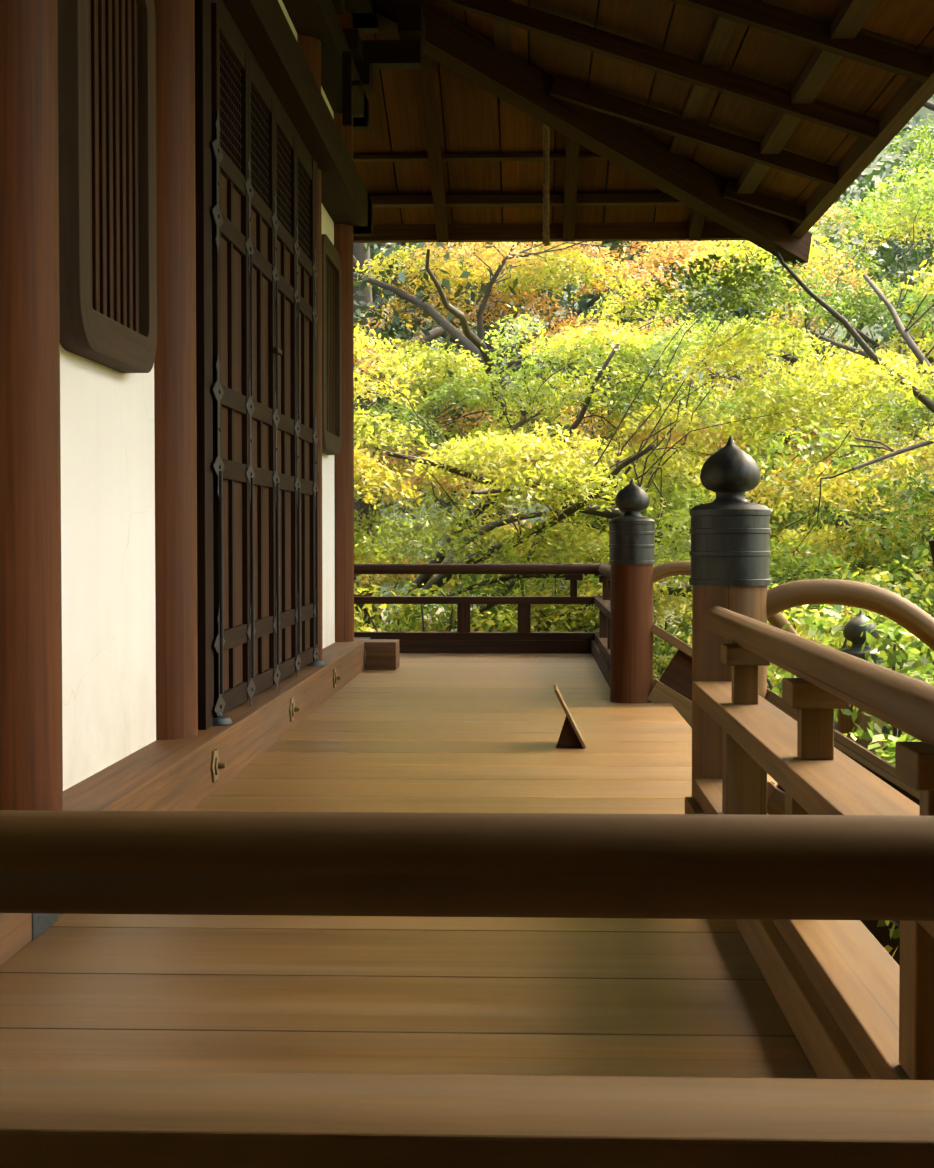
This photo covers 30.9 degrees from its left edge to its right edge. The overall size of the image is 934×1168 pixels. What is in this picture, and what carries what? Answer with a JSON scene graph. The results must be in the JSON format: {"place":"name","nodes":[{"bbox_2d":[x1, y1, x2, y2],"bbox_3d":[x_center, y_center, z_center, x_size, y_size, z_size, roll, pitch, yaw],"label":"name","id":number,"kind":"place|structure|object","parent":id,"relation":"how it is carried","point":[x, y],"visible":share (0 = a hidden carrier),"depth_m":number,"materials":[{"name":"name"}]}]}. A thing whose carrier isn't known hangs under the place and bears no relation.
{"place":"outdoors","nodes":[
{"label":"outdoors","id":0,"kind":"place"},
{"bbox_2d":[381,542,906,757],"bbox_3d":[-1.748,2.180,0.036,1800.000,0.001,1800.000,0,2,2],"label":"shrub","id":1,"kind":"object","parent":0,"point":[885,730],"depth_m":44.09,"materials":[{"name":"green plant"}]},
{"bbox_2d":[0,0,425,809],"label":"temple wall","id":2,"kind":"structure","parent":1,"relation":"on","point":[106,566],"depth_m":7.42,"materials":[{"name":"brown wood"}]},
{"bbox_2d":[57,0,156,372],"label":"window","id":3,"kind":"structure","parent":2,"relation":"attached to","point":[107,178],"depth_m":6.56,"materials":[{"name":"brown wood"}]},
{"bbox_2d":[211,3,318,716],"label":"sankarado doors","id":4,"kind":"structure","parent":2,"relation":"attached to","point":[265,436],"depth_m":9.71,"materials":[{"name":"brown wood"}]},
{"bbox_2d":[322,234,341,454],"bbox_3d":[-1.146,-1.916,13.737,0.115,1.690,1.250,0,2,2],"label":"window","id":5,"kind":"structure","parent":2,"relation":"attached to","point":[331,362],"depth_m":13.93,"materials":[{"name":"brown wood"}]},
{"bbox_2d":[353,0,933,264],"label":"eave timbers","id":6,"kind":"object","parent":2,"relation":"on","point":[769,126],"visible":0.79,"depth_m":16.37,"materials":[{"name":"brown wood"}]},
{"bbox_2d":[542,123,549,245],"bbox_3d":[0.808,-4.168,17.230,0.076,1.430,0.076,0,2,2],"label":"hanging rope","id":7,"kind":"object","parent":6,"relation":"hanging from","point":[546,182],"visible":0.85,"depth_m":17.21,"materials":[{"name":"brown fabric"}]},
{"bbox_2d":[0,653,817,1078],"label":"veranda floor planks","id":8,"kind":"object","parent":1,"relation":"on","point":[460,995],"visible":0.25,"depth_m":4.71,"materials":[{"name":"brown wood"}]},
{"bbox_2d":[0,637,398,965],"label":"sill beam with nail covers","id":9,"kind":"structure","parent":8,"relation":"on","point":[188,774],"depth_m":7.71,"materials":[{"name":"brown wood"}]},
{"bbox_2d":[0,810,933,1167],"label":"railing","id":10,"kind":"object","parent":8,"relation":"on","point":[696,866],"visible":1,"depth_m":1.68,"materials":[{"name":"brown wood"}]},
{"bbox_2d":[354,564,609,652],"bbox_3d":[-4.206,0.237,17.289,11.824,0.903,0.250,0,2,2],"label":"railing","id":11,"kind":"object","parent":8,"relation":"on","point":[465,639],"visible":0.33,"depth_m":17.05,"materials":[{"name":"brown wood"}]},
{"bbox_2d":[553,684,585,747],"bbox_3d":[0.578,0.746,9.540,0.177,0.328,0.340,0,2,2],"label":"floor sign easel","id":12,"kind":"object","parent":8,"relation":"on","point":[570,736],"visible":0.98,"depth_m":9.41,"materials":[{"name":"brown wood"}]},
{"bbox_2d":[591,563,609,686],"bbox_3d":[1.295,0.308,14.799,0.250,0.903,5.224,0,2,2],"label":"railing","id":13,"kind":"object","parent":8,"relation":"on","point":[600,648],"visible":0.23,"depth_m":15.66,"materials":[{"name":"brown wood"}]},
{"bbox_2d":[609,478,654,703],"bbox_3d":[1.174,0.041,12.031,0.331,1.595,0.331,0,2,2],"label":"railing post","id":14,"kind":"object","parent":8,"relation":"on","point":[631,545],"visible":0.98,"depth_m":11.91,"materials":[{"name":"brown wood"}]},
{"bbox_2d":[689,435,770,796],"bbox_3d":[1.078,0.186,6.933,0.331,1.595,0.331,0,2,2],"label":"railing post","id":15,"kind":"object","parent":8,"relation":"on","point":[730,532],"visible":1,"depth_m":6.81,"materials":[{"name":"brown wood"}]},
{"bbox_2d":[685,606,933,1079],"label":"railing","id":16,"kind":"object","parent":8,"relation":"on","point":[854,999],"visible":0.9,"depth_m":3.98,"materials":[{"name":"brown wood"}]},
{"bbox_2d":[389,242,474,412],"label":"tree","id":17,"kind":"object","parent":1,"relation":"on","point":[436,293],"depth_m":49.61,"materials":[{"name":"green plant"}]},
{"bbox_2d":[354,577,591,631],"bbox_3d":[-0.308,0.790,19.142,3.485,1.726,3.950,0,2,2],"label":"shrub","id":18,"kind":"object","parent":1,"relation":"on","point":[510,623],"depth_m":19.36,"materials":[{"name":"plant"}]},
{"bbox_2d":[370,242,606,610],"bbox_3d":[-2.541,-8.055,38.934,12.686,18.272,12.033,0,2,2],"label":"tree","id":19,"kind":"object","parent":1,"relation":"on","point":[502,329],"depth_m":38.08,"materials":[{"name":"plant"}]},
{"bbox_2d":[353,241,659,625],"bbox_3d":[-1.916,-6.017,29.512,10.875,14.729,10.643,0,2,2],"label":"tree","id":20,"kind":"object","parent":1,"relation":"on","point":[420,296],"depth_m":28.11,"materials":[{"name":"plant"}]},
{"bbox_2d":[362,543,674,631],"bbox_3d":[0.626,0.544,21.049,4.035,2.110,4.148,0,2,2],"label":"shrub","id":21,"kind":"object","parent":1,"relation":"on","point":[474,578],"depth_m":20.36,"materials":[{"name":"green plant"}]},
{"bbox_2d":[354,305,710,675],"bbox_3d":[-1.298,-0.811,22.561,10.364,5.826,9.704,0,2,2],"label":"maple","id":22,"kind":"object","parent":1,"relation":"on","point":[363,422],"depth_m":20.52,"materials":[{"name":"green plant"}]},
{"bbox_2d":[370,241,707,595],"bbox_3d":[0.403,-5.414,35.827,9.797,13.160,9.170,0,2,2],"label":"tree","id":23,"kind":"object","parent":1,"relation":"on","point":[582,301],"depth_m":35.73,"materials":[{"name":"plant"}]},
{"bbox_2d":[563,612,691,672],"bbox_3d":[1.893,0.960,19.779,3.389,1.345,3.077,0,2,2],"label":"shrub","id":24,"kind":"object","parent":1,"relation":"on","point":[661,646],"depth_m":19.51,"materials":[{"name":"green plant"}]},
{"bbox_2d":[353,203,928,625],"bbox_3d":[2.635,-2.772,26.850,13.216,9.052,12.095,0,2,2],"label":"maple","id":25,"kind":"object","parent":1,"relation":"on","point":[521,273],"depth_m":25.07,"materials":[{"name":"plant"}]},
{"bbox_2d":[377,157,920,467],"bbox_3d":[4.094,-7.901,40.394,13.210,17.888,12.606,0,2,2],"label":"tree","id":26,"kind":"object","parent":1,"relation":"on","point":[833,241],"depth_m":38.85,"materials":[{"name":"green plant"}]},
{"bbox_2d":[386,227,933,680],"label":"maple","id":27,"kind":"object","parent":1,"relation":"on","point":[744,341],"depth_m":19.70,"materials":[{"name":"plant"}]},
{"bbox_2d":[532,183,930,504],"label":"evergreen","id":28,"kind":"object","parent":1,"relation":"on","point":[707,293],"depth_m":46.46,"materials":[{"name":"green plant"}]},
{"bbox_2d":[579,500,903,640],"bbox_3d":[3.365,0.255,21.161,4.432,2.678,3.149,0,2,2],"label":"shrub","id":29,"kind":"object","parent":1,"relation":"on","point":[775,526],"depth_m":21.40,"materials":[{"name":"green plant"}]},
{"bbox_2d":[592,114,933,631],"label":"maple","id":30,"kind":"object","parent":1,"relation":"on","point":[913,200],"depth_m":23.93,"materials":[{"name":"green plant"}]},
{"bbox_2d":[621,168,933,648],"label":"maple","id":31,"kind":"object","parent":1,"relation":"on","point":[858,305],"depth_m":28.36,"materials":[{"name":"green plant"}]},
{"bbox_2d":[647,561,933,965],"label":"stairs with rails","id":32,"kind":"structure","parent":1,"relation":"on","point":[672,685],"depth_m":6.88,"materials":[{"name":"brown wood"}]},
{"bbox_2d":[838,609,883,753],"bbox_3d":[2.793,0.972,11.998,0.331,1.595,0.331,0,2,2],"label":"railing post","id":33,"kind":"object","parent":32,"relation":"on","point":[853,629],"visible":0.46,"depth_m":11.88,"materials":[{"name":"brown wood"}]},
{"bbox_2d":[653,574,933,695],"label":"shrub","id":34,"kind":"object","parent":1,"relation":"on","point":[685,629],"depth_m":16.61,"materials":[{"name":"green plant"}]},
{"bbox_2d":[674,565,930,721],"bbox_3d":[3.150,0.794,15.009,2.617,1.953,3.156,0,2,2],"label":"shrub","id":35,"kind":"object","parent":1,"relation":"on","point":[812,633],"depth_m":15.21,"materials":[{"name":"green plant"}]},
{"bbox_2d":[689,116,933,537],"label":"tree","id":36,"kind":"object","parent":1,"relation":"on","point":[887,259],"depth_m":38.67,"materials":[{"name":"green plant"}]},
{"bbox_2d":[700,249,933,672],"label":"maple","id":37,"kind":"object","parent":1,"relation":"on","point":[830,561],"depth_m":17.49,"materials":[{"name":"green plant"}]},
{"bbox_2d":[769,727,921,783],"bbox_3d":[3.010,1.082,9.442,3.163,1.693,3.093,0,2,2],"label":"shrub","id":38,"kind":"object","parent":1,"relation":"on","point":[880,753],"visible":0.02,"depth_m":9.16,"materials":[{"name":"plant"}]},
{"bbox_2d":[767,584,933,764],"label":"shrub","id":39,"kind":"object","parent":1,"relation":"on","point":[922,665],"depth_m":11.39,"materials":[{"name":"green plant"}]},
{"bbox_2d":[773,508,933,686],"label":"shrub","id":40,"kind":"object","parent":1,"relation":"on","point":[897,555],"depth_m":18.17,"materials":[{"name":"green plant"}]},
{"bbox_2d":[824,96,933,443],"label":"tree","id":41,"kind":"object","parent":1,"relation":"on","point":[902,251],"depth_m":33.32,"materials":[{"name":"green plant"}]},
{"bbox_2d":[835,528,933,631],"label":"shrub","id":42,"kind":"object","parent":1,"relation":"on","point":[921,550],"visible":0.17,"depth_m":16.89,"materials":[{"name":"green plant"}]},
{"bbox_2d":[877,920,899,957],"bbox_3d":[3.037,0.901,7.003,3.333,2.194,3.143,0,2,2],"label":"shrub","id":43,"kind":"object","parent":1,"relation":"on","point":[894,934],"visible":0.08,"depth_m":6.73,"materials":[{"name":"green plant"}]},
{"bbox_2d":[874,158,933,371],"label":"tree","id":44,"kind":"object","parent":1,"relation":"on","point":[930,245],"depth_m":47.00,"materials":[{"name":"green plant"}]},
{"bbox_2d":[380,95,933,605],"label":"hillside","id":45,"kind":"structure","parent":0,"point":[924,111],"depth_m":83.44,"materials":[{"name":"green plant"}]},
{"bbox_2d":[662,496,911,539],"label":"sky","id":46,"kind":"structure","parent":0,"point":[907,496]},
{"bbox_2d":[929,540,933,564],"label":"leaning board","id":47,"kind":"object","parent":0,"point":[931,543],"visible":1,"depth_m":6.32,"materials":[{"name":"brown wood"}]}
]}

